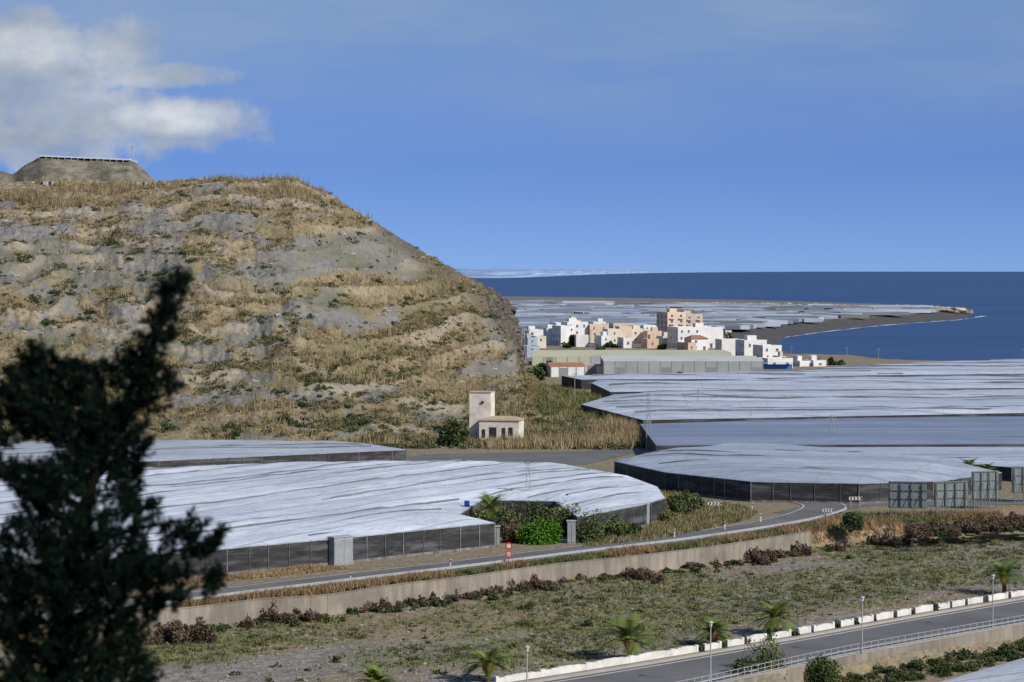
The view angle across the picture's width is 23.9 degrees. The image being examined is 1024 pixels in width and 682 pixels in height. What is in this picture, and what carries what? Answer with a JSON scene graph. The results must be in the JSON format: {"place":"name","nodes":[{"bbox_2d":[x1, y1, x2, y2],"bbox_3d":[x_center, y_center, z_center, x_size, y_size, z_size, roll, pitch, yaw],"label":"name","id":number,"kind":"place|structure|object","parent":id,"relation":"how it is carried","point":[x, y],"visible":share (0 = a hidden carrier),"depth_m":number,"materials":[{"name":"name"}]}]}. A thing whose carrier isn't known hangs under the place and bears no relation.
{"place":"outdoors","nodes":[
{"label":"outdoors","id":0,"kind":"place"},
{"bbox_2d":[0,157,155,182],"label":"mesa hill","id":1,"kind":"structure","parent":0,"point":[52,168],"depth_m":1036.40,"materials":[{"name":"stone"}]},
{"bbox_2d":[39,155,137,162],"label":"hilltop greenhouse","id":2,"kind":"object","parent":1,"relation":"on","point":[84,158],"visible":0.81,"depth_m":1044.15,"materials":[{"name":"plastic"}]},
{"bbox_2d":[0,178,564,445],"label":"hill","id":3,"kind":"structure","parent":0,"point":[316,262],"depth_m":630.66,"materials":[{"name":"stone"}]},
{"bbox_2d":[0,181,528,403],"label":"hill rocks","id":4,"kind":"object","parent":3,"relation":"on","point":[510,319],"visible":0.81,"depth_m":788.57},
{"bbox_2d":[0,177,644,448],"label":"olive scrub","id":5,"kind":"object","parent":3,"relation":"on","point":[513,391],"visible":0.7,"depth_m":589.10,"materials":[{"name":"plant"}]},
{"bbox_2d":[0,181,645,447],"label":"hill shrubs","id":6,"kind":"object","parent":3,"relation":"on","point":[236,432],"visible":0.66,"depth_m":593.16,"materials":[{"name":"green plant"}]},
{"bbox_2d":[0,171,649,448],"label":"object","id":7,"kind":"object","parent":3,"relation":"on","point":[625,427],"visible":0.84,"depth_m":633.16,"materials":[{"name":"plant"}]},
{"bbox_2d":[525,377,615,420],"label":"hill foot grass","id":8,"kind":"structure","parent":3,"relation":"on","point":[581,397],"depth_m":648.52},
{"bbox_2d":[0,175,637,446],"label":"dry grass on hill","id":9,"kind":"structure","parent":0,"point":[429,398],"depth_m":617.64,"materials":[{"name":"plant"}]},
{"bbox_2d":[21,496,847,618],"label":"road","id":10,"kind":"structure","parent":0,"point":[808,510],"depth_m":309.02,"materials":[{"name":"asphalt"}]},
{"bbox_2d":[0,296,1023,681],"bbox_3d":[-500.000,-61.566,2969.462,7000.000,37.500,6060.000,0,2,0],"label":"ground","id":11,"kind":"structure","parent":0,"point":[328,672],"depth_m":277.21,"materials":[{"name":"soil"}]},
{"bbox_2d":[0,264,232,681],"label":"pine tree","id":12,"kind":"object","parent":11,"relation":"on","point":[77,555],"visible":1,"depth_m":11.89,"materials":[{"name":"green plant"}]},
{"bbox_2d":[0,439,406,470],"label":"greenhouse","id":13,"kind":"object","parent":11,"relation":"on","point":[171,453],"visible":0.58,"depth_m":439.08,"materials":[{"name":"plastic"}]},
{"bbox_2d":[155,562,350,587],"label":"roadside dry grass","id":14,"kind":"structure","parent":11,"relation":"on","point":[306,568],"depth_m":287.36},
{"bbox_2d":[0,459,665,586],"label":"greenhouse","id":15,"kind":"object","parent":11,"relation":"on","point":[274,505],"visible":0.74,"depth_m":340.00,"materials":[{"name":"plastic"}]},
{"bbox_2d":[327,535,353,565],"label":"utility cabinet","id":16,"kind":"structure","parent":11,"relation":"on","point":[340,549],"depth_m":296.13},
{"bbox_2d":[352,662,399,681],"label":"palm tree","id":17,"kind":"object","parent":11,"relation":"on","point":[373,673],"visible":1,"depth_m":218.79,"materials":[{"name":"green plant"}]},
{"bbox_2d":[153,409,639,449],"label":"cane thicket","id":18,"kind":"object","parent":11,"relation":"on","point":[550,441],"visible":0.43,"depth_m":496.41,"materials":[{"name":"plant"}]},
{"bbox_2d":[189,418,629,449],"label":"olive scrub","id":19,"kind":"object","parent":11,"relation":"on","point":[418,443],"visible":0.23,"depth_m":496.92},
{"bbox_2d":[44,507,846,617],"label":"guardrail","id":20,"kind":"object","parent":11,"relation":"on","point":[560,553],"visible":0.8,"depth_m":299.39,"materials":[{"name":"metal"}]},
{"bbox_2d":[437,417,469,446],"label":"dark shrub","id":21,"kind":"object","parent":11,"relation":"on","point":[451,434],"visible":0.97,"depth_m":496.89,"materials":[{"name":"green plant"}]},
{"bbox_2d":[100,531,810,634],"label":"retaining wall","id":22,"kind":"structure","parent":11,"relation":"on","point":[340,603],"depth_m":284.25,"materials":[{"name":"concrete"}]},
{"bbox_2d":[472,503,490,521],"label":"orchard tree","id":23,"kind":"object","parent":11,"relation":"on","point":[477,514],"visible":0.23,"depth_m":332.89,"materials":[{"name":"green plant"}]},
{"bbox_2d":[457,648,516,681],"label":"palm tree","id":24,"kind":"object","parent":11,"relation":"on","point":[487,664],"visible":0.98,"depth_m":224.75,"materials":[{"name":"green plant"}]},
{"bbox_2d":[473,491,509,520],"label":"palm tree","id":25,"kind":"object","parent":11,"relation":"on","point":[491,501],"visible":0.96,"depth_m":334.42,"materials":[{"name":"green plant"}]},
{"bbox_2d":[469,391,524,438],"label":"ruined farmhouse","id":26,"kind":"object","parent":11,"relation":"on","point":[485,422],"visible":0.84,"depth_m":512.31,"materials":[{"name":"paint"}]},
{"bbox_2d":[0,536,1023,681],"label":"riverbed grass","id":27,"kind":"structure","parent":11,"relation":"on","point":[543,599],"depth_m":274.05,"materials":[{"name":"plant"}]},
{"bbox_2d":[0,538,1023,681],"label":"riverbed shrubs","id":28,"kind":"object","parent":11,"relation":"on","point":[559,653],"visible":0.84,"depth_m":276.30,"materials":[{"name":"plant"}]},
{"bbox_2d":[494,500,530,531],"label":"orchard tree","id":29,"kind":"object","parent":11,"relation":"on","point":[510,515],"visible":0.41,"depth_m":331.18,"materials":[{"name":"green plant"}]},
{"bbox_2d":[6,539,1023,681],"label":"riverbed stones","id":30,"kind":"object","parent":11,"relation":"on","point":[424,663],"visible":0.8,"depth_m":262.38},
{"bbox_2d":[501,518,528,542],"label":"brown shrub","id":31,"kind":"object","parent":11,"relation":"on","point":[508,534],"visible":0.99,"depth_m":320.17,"materials":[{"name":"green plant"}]},
{"bbox_2d":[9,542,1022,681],"bbox_3d":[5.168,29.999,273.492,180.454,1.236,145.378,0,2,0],"label":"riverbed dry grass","id":32,"kind":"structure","parent":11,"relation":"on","point":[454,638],"depth_m":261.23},
{"bbox_2d":[516,501,546,524],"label":"orchard tree","id":33,"kind":"object","parent":11,"relation":"on","point":[533,511],"visible":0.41,"depth_m":332.96,"materials":[{"name":"green plant"}]},
{"bbox_2d":[419,450,643,463],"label":"asphalt yard","id":34,"kind":"structure","parent":11,"relation":"on","point":[579,457],"depth_m":469.10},
{"bbox_2d":[515,518,564,544],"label":"green shrub","id":35,"kind":"object","parent":11,"relation":"on","point":[544,532],"visible":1,"depth_m":318.93,"materials":[{"name":"green plant"}]},
{"bbox_2d":[532,500,567,533],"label":"orchard tree","id":36,"kind":"object","parent":11,"relation":"on","point":[547,514],"visible":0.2,"depth_m":331.61,"materials":[{"name":"green plant"}]},
{"bbox_2d":[545,362,584,376],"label":"warehouse","id":37,"kind":"structure","parent":11,"relation":"on","point":[557,369],"depth_m":823.43,"materials":[{"name":"paint"}]},
{"bbox_2d":[110,518,1023,640],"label":"green bushes","id":38,"kind":"object","parent":11,"relation":"on","point":[223,627],"visible":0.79,"depth_m":286.98,"materials":[{"name":"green plant"}]},
{"bbox_2d":[547,502,589,536],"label":"orchard tree","id":39,"kind":"object","parent":11,"relation":"on","point":[564,518],"visible":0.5,"depth_m":327.96,"materials":[{"name":"green plant"}]},
{"bbox_2d":[566,520,575,542],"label":"utility cabinet","id":40,"kind":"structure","parent":11,"relation":"on","point":[571,531],"depth_m":319.65,"materials":[{"name":"metal"}]},
{"bbox_2d":[136,511,1023,644],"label":"brown bushes","id":41,"kind":"object","parent":11,"relation":"on","point":[176,632],"visible":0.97,"depth_m":296.26,"materials":[{"name":"plant"}]},
{"bbox_2d":[573,334,588,346],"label":"town house","id":42,"kind":"structure","parent":11,"relation":"on","point":[581,340],"depth_m":1149.41,"materials":[{"name":"white paint"}]},
{"bbox_2d":[167,508,1005,614],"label":"roadside dry grass","id":43,"kind":"structure","parent":11,"relation":"on","point":[831,521],"depth_m":307.42,"materials":[{"name":"plant"}]},
{"bbox_2d":[576,508,607,542],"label":"orchard tree","id":44,"kind":"object","parent":11,"relation":"on","point":[587,532],"visible":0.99,"depth_m":320.32,"materials":[{"name":"green plant"}]},
{"bbox_2d":[594,330,610,346],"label":"town house","id":45,"kind":"structure","parent":11,"relation":"on","point":[602,338],"depth_m":1141.61,"materials":[{"name":"white paint"}]},
{"bbox_2d":[597,513,639,537],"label":"orchard tree","id":46,"kind":"object","parent":11,"relation":"on","point":[618,527],"visible":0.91,"depth_m":326.41,"materials":[{"name":"green plant"}]},
{"bbox_2d":[617,337,631,347],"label":"town house","id":47,"kind":"structure","parent":11,"relation":"on","point":[624,342],"depth_m":1130.23,"materials":[{"name":"white paint"}]},
{"bbox_2d":[596,611,662,655],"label":"palm tree","id":48,"kind":"object","parent":11,"relation":"on","point":[627,632],"visible":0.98,"depth_m":237.69,"materials":[{"name":"green plant"}]},
{"bbox_2d":[658,508,677,521],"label":"orchard tree","id":49,"kind":"object","parent":11,"relation":"on","point":[666,515],"visible":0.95,"depth_m":346.67,"materials":[{"name":"green plant"}]},
{"bbox_2d":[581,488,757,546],"bbox_3d":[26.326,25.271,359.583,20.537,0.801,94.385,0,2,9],"label":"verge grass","id":50,"kind":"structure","parent":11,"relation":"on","point":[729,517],"depth_m":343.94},
{"bbox_2d":[584,489,756,546],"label":"verge dry grass","id":51,"kind":"structure","parent":11,"relation":"on","point":[693,519],"depth_m":344.73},
{"bbox_2d":[666,491,694,514],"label":"orchard tree","id":52,"kind":"object","parent":11,"relation":"on","point":[677,506],"visible":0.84,"depth_m":355.99,"materials":[{"name":"green plant"}]},
{"bbox_2d":[600,356,762,373],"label":"warehouse","id":53,"kind":"structure","parent":11,"relation":"on","point":[649,364],"depth_m":828.04,"materials":[{"name":"metal"}]},
{"bbox_2d":[527,323,845,380],"bbox_3d":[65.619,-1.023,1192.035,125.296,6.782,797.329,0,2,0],"label":"town trees","id":54,"kind":"object","parent":11,"relation":"on","point":[539,370],"visible":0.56,"depth_m":926.75,"materials":[{"name":"green plant"}]},
{"bbox_2d":[430,511,955,575],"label":"roadside green grass","id":55,"kind":"structure","parent":11,"relation":"on","point":[681,545],"depth_m":317.31,"materials":[{"name":"plant"}]},
{"bbox_2d":[685,493,704,509],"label":"orchard tree","id":56,"kind":"object","parent":11,"relation":"on","point":[694,501],"visible":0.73,"depth_m":363.50,"materials":[{"name":"green plant"}]},
{"bbox_2d":[694,615,732,644],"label":"palm tree","id":57,"kind":"object","parent":11,"relation":"on","point":[717,624],"visible":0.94,"depth_m":246.46,"materials":[{"name":"green plant"}]},
{"bbox_2d":[510,300,939,333],"bbox_3d":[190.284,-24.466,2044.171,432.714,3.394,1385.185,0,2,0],"label":"distant greenhouses","id":58,"kind":"object","parent":11,"relation":"on","point":[539,314],"visible":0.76,"depth_m":1972.70,"materials":[{"name":"plastic"}]},
{"bbox_2d":[722,658,749,673],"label":"garden tree","id":59,"kind":"object","parent":11,"relation":"on","point":[738,664],"visible":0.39,"depth_m":223.91,"materials":[{"name":"green plant"}]},
{"bbox_2d":[494,590,1023,681],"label":"white garden wall","id":60,"kind":"structure","parent":11,"relation":"on","point":[608,662],"depth_m":238.78,"materials":[{"name":"paint"}]},
{"bbox_2d":[741,632,788,678],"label":"garden tree","id":61,"kind":"object","parent":11,"relation":"on","point":[766,652],"visible":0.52,"depth_m":226.04,"materials":[{"name":"green plant"}]},
{"bbox_2d":[746,599,803,633],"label":"palm tree","id":62,"kind":"object","parent":11,"relation":"on","point":[774,613],"visible":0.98,"depth_m":253.44,"materials":[{"name":"green plant"}]},
{"bbox_2d":[763,364,791,368],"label":"blue awning","id":63,"kind":"object","parent":11,"relation":"on","point":[777,366],"visible":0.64,"depth_m":888.32,"materials":[{"name":"fabric"}]},
{"bbox_2d":[562,359,1023,388],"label":"greenhouse","id":64,"kind":"object","parent":11,"relation":"on","point":[999,366],"visible":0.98,"depth_m":773.29,"materials":[{"name":"plastic"}]},
{"bbox_2d":[581,389,1023,426],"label":"greenhouse","id":65,"kind":"object","parent":11,"relation":"on","point":[667,406],"visible":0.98,"depth_m":586.64,"materials":[{"name":"plastic"}]},
{"bbox_2d":[591,374,1023,396],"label":"greenhouse","id":66,"kind":"object","parent":11,"relation":"on","point":[614,387],"visible":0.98,"depth_m":691.84,"materials":[{"name":"plastic"}]},
{"bbox_2d":[614,443,1001,503],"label":"greenhouse","id":67,"kind":"object","parent":11,"relation":"on","point":[783,473],"visible":0.88,"depth_m":389.32,"materials":[{"name":"plastic"}]},
{"bbox_2d":[804,654,842,681],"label":"garden tree","id":68,"kind":"object","parent":11,"relation":"on","point":[823,671],"visible":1,"depth_m":227.73,"materials":[{"name":"green plant"}]},
{"bbox_2d":[640,416,1023,451],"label":"net greenhouse","id":69,"kind":"object","parent":11,"relation":"on","point":[941,431],"visible":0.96,"depth_m":488.11,"materials":[{"name":"plastic"}]},
{"bbox_2d":[838,508,864,532],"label":"hedge shrub","id":70,"kind":"object","parent":11,"relation":"on","point":[851,524],"visible":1,"depth_m":335.82,"materials":[{"name":"green plant"}]},
{"bbox_2d":[699,595,1011,650],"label":"planter shrubs","id":71,"kind":"object","parent":11,"relation":"on","point":[837,625],"visible":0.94,"depth_m":251.60,"materials":[{"name":"green plant"}]},
{"bbox_2d":[729,624,1023,681],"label":"roadside wall","id":72,"kind":"structure","parent":11,"relation":"on","point":[796,674],"depth_m":240.91,"materials":[{"name":"concrete"}]},
{"bbox_2d":[677,615,1023,681],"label":"railing","id":73,"kind":"object","parent":72,"relation":"on","point":[891,645],"visible":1,"depth_m":234.52,"materials":[{"name":"metal"}]},
{"bbox_2d":[888,481,926,516],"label":"billboard","id":74,"kind":"object","parent":11,"relation":"on","point":[897,490],"visible":0.92,"depth_m":353.61,"materials":[{"name":"metal"}]},
{"bbox_2d":[824,446,1023,480],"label":"greenhouse","id":75,"kind":"object","parent":11,"relation":"on","point":[1006,458],"visible":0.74,"depth_m":440.64,"materials":[{"name":"plastic"}]},
{"bbox_2d":[834,637,1023,681],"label":"garden shrubs","id":76,"kind":"object","parent":11,"relation":"on","point":[942,672],"visible":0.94,"depth_m":236.58,"materials":[{"name":"green plant"}]},
{"bbox_2d":[933,481,969,514],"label":"billboard","id":77,"kind":"object","parent":11,"relation":"on","point":[945,495],"visible":0.98,"depth_m":355.49,"materials":[{"name":"metal"}]},
{"bbox_2d":[941,658,1023,681],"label":"greenhouse","id":78,"kind":"object","parent":11,"relation":"on","point":[1012,671],"visible":1,"depth_m":212.77,"materials":[{"name":"plastic"}]},
{"bbox_2d":[971,470,1002,509],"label":"billboard","id":79,"kind":"object","parent":11,"relation":"on","point":[984,485],"visible":0.93,"depth_m":366.19,"materials":[{"name":"metal"}]},
{"bbox_2d":[978,558,1023,592],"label":"palm tree","id":80,"kind":"object","parent":11,"relation":"on","point":[1003,575],"visible":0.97,"depth_m":285.71,"materials":[{"name":"green plant"}]},
{"bbox_2d":[1011,466,1023,502],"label":"billboard","id":81,"kind":"object","parent":11,"relation":"on","point":[1017,479],"visible":1,"depth_m":376.25,"materials":[{"name":"metal"}]},
{"bbox_2d":[0,0,1023,271],"label":"sky","id":82,"kind":"structure","parent":0,"point":[664,135],"materials":[{"name":"blue"}]},
{"bbox_2d":[543,323,556,344],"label":"town house","id":83,"kind":"structure","parent":0,"point":[547,331],"depth_m":1179.67,"materials":[{"name":"white paint"}]},
{"bbox_2d":[531,350,591,364],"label":"warehouse","id":84,"kind":"structure","parent":0,"point":[544,356],"depth_m":925.99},
{"bbox_2d":[552,325,574,345],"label":"town house","id":85,"kind":"structure","parent":0,"point":[561,334],"depth_m":1170.28,"materials":[{"name":"white paint"}]},
{"bbox_2d":[561,316,587,334],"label":"town house","id":86,"kind":"structure","parent":0,"point":[581,327],"depth_m":1212.85,"materials":[{"name":"white paint"}]},
{"bbox_2d":[584,364,601,373],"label":"warehouse","id":87,"kind":"structure","parent":0,"point":[593,368],"depth_m":843.78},
{"bbox_2d":[588,324,608,342],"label":"town house","id":88,"kind":"structure","parent":0,"point":[596,328],"depth_m":1211.75,"materials":[{"name":"beige paint"}]},
{"bbox_2d":[603,328,621,343],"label":"town house","id":89,"kind":"structure","parent":0,"point":[614,333],"depth_m":1190.49,"materials":[{"name":"beige paint"}]},
{"bbox_2d":[455,268,778,277],"bbox_3d":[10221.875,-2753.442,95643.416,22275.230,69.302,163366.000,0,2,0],"label":"distant coast","id":90,"kind":"structure","parent":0,"point":[494,273],"depth_m":17799.15},
{"bbox_2d":[631,325,648,342],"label":"town house","id":91,"kind":"structure","parent":0,"point":[637,333],"depth_m":1211.90,"materials":[{"name":"white paint"}]},
{"bbox_2d":[641,335,658,347],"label":"town house","id":92,"kind":"structure","parent":0,"point":[651,341],"depth_m":1130.49,"materials":[{"name":"orange paint"}]},
{"bbox_2d":[589,350,731,363],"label":"warehouse","id":93,"kind":"structure","parent":0,"point":[595,357],"depth_m":942.46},
{"bbox_2d":[407,444,927,460],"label":"back road","id":94,"kind":"structure","parent":0,"point":[417,458],"depth_m":469.18,"materials":[{"name":"asphalt"}]},
{"bbox_2d":[657,307,685,331],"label":"apartment building","id":95,"kind":"structure","parent":0,"point":[671,317],"depth_m":1235.43,"materials":[{"name":"beige paint"}]},
{"bbox_2d":[677,342,695,349],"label":"town house","id":96,"kind":"structure","parent":0,"point":[686,345],"depth_m":1077.20,"materials":[{"name":"beige paint"}]},
{"bbox_2d":[681,309,702,325],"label":"apartment building","id":97,"kind":"structure","parent":0,"point":[691,318],"depth_m":1258.00,"materials":[{"name":"beige paint"}]},
{"bbox_2d":[667,323,722,347],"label":"town house","id":98,"kind":"structure","parent":0,"point":[675,334],"depth_m":1131.29,"materials":[{"name":"white paint"}]},
{"bbox_2d":[684,335,708,349],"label":"town house","id":99,"kind":"structure","parent":0,"point":[701,341],"depth_m":1093.48,"materials":[{"name":"white paint"}]},
{"bbox_2d":[715,339,734,355],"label":"town house","id":100,"kind":"structure","parent":0,"point":[728,345],"depth_m":1017.56,"materials":[{"name":"white paint"}]},
{"bbox_2d":[471,272,1023,360],"bbox_3d":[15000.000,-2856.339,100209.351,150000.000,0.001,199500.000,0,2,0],"label":"sea","id":101,"kind":"structure","parent":0,"point":[996,299],"depth_m":3968.74,"materials":[{"name":"liquid"}]},
{"bbox_2d":[735,335,766,355],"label":"town house","id":102,"kind":"structure","parent":0,"point":[744,347],"depth_m":995.81,"materials":[{"name":"white paint"}]},
{"bbox_2d":[753,344,781,356],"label":"town house","id":103,"kind":"structure","parent":0,"point":[765,350],"depth_m":973.64,"materials":[{"name":"white paint"}]},
{"bbox_2d":[513,596,1023,681],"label":"pavement","id":104,"kind":"structure","parent":0,"point":[688,655],"depth_m":241.42,"materials":[{"name":"concrete"}]},
{"bbox_2d":[761,357,792,367],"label":"town house","id":105,"kind":"structure","parent":0,"point":[776,360],"depth_m":895.21,"materials":[{"name":"white paint"}]},
{"bbox_2d":[544,599,1023,681],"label":"seafront road","id":106,"kind":"structure","parent":0,"point":[682,670],"depth_m":240.97,"materials":[{"name":"asphalt"}]},
{"bbox_2d":[556,601,1022,681],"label":"road edge line","id":107,"kind":"object","parent":106,"relation":"on","point":[784,643],"visible":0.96,"depth_m":242.88,"materials":[{"name":"paint"}]},
{"bbox_2d":[793,356,810,366],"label":"town house","id":108,"kind":"structure","parent":0,"point":[798,361],"depth_m":914.75,"materials":[{"name":"white paint"}]},
{"bbox_2d":[641,301,966,312],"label":"headland bank","id":109,"kind":"structure","parent":0,"point":[951,309],"depth_m":2254.13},
{"bbox_2d":[804,355,825,366],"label":"town house","id":110,"kind":"structure","parent":0,"point":[814,360],"depth_m":913.71,"materials":[{"name":"white paint"}]},
{"bbox_2d":[707,620,1023,681],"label":"pavement","id":111,"kind":"structure","parent":0,"point":[876,647],"depth_m":237.59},
{"bbox_2d":[773,500,1023,512],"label":"side road","id":112,"kind":"structure","parent":0,"point":[970,502],"depth_m":374.23,"materials":[{"name":"asphalt"}]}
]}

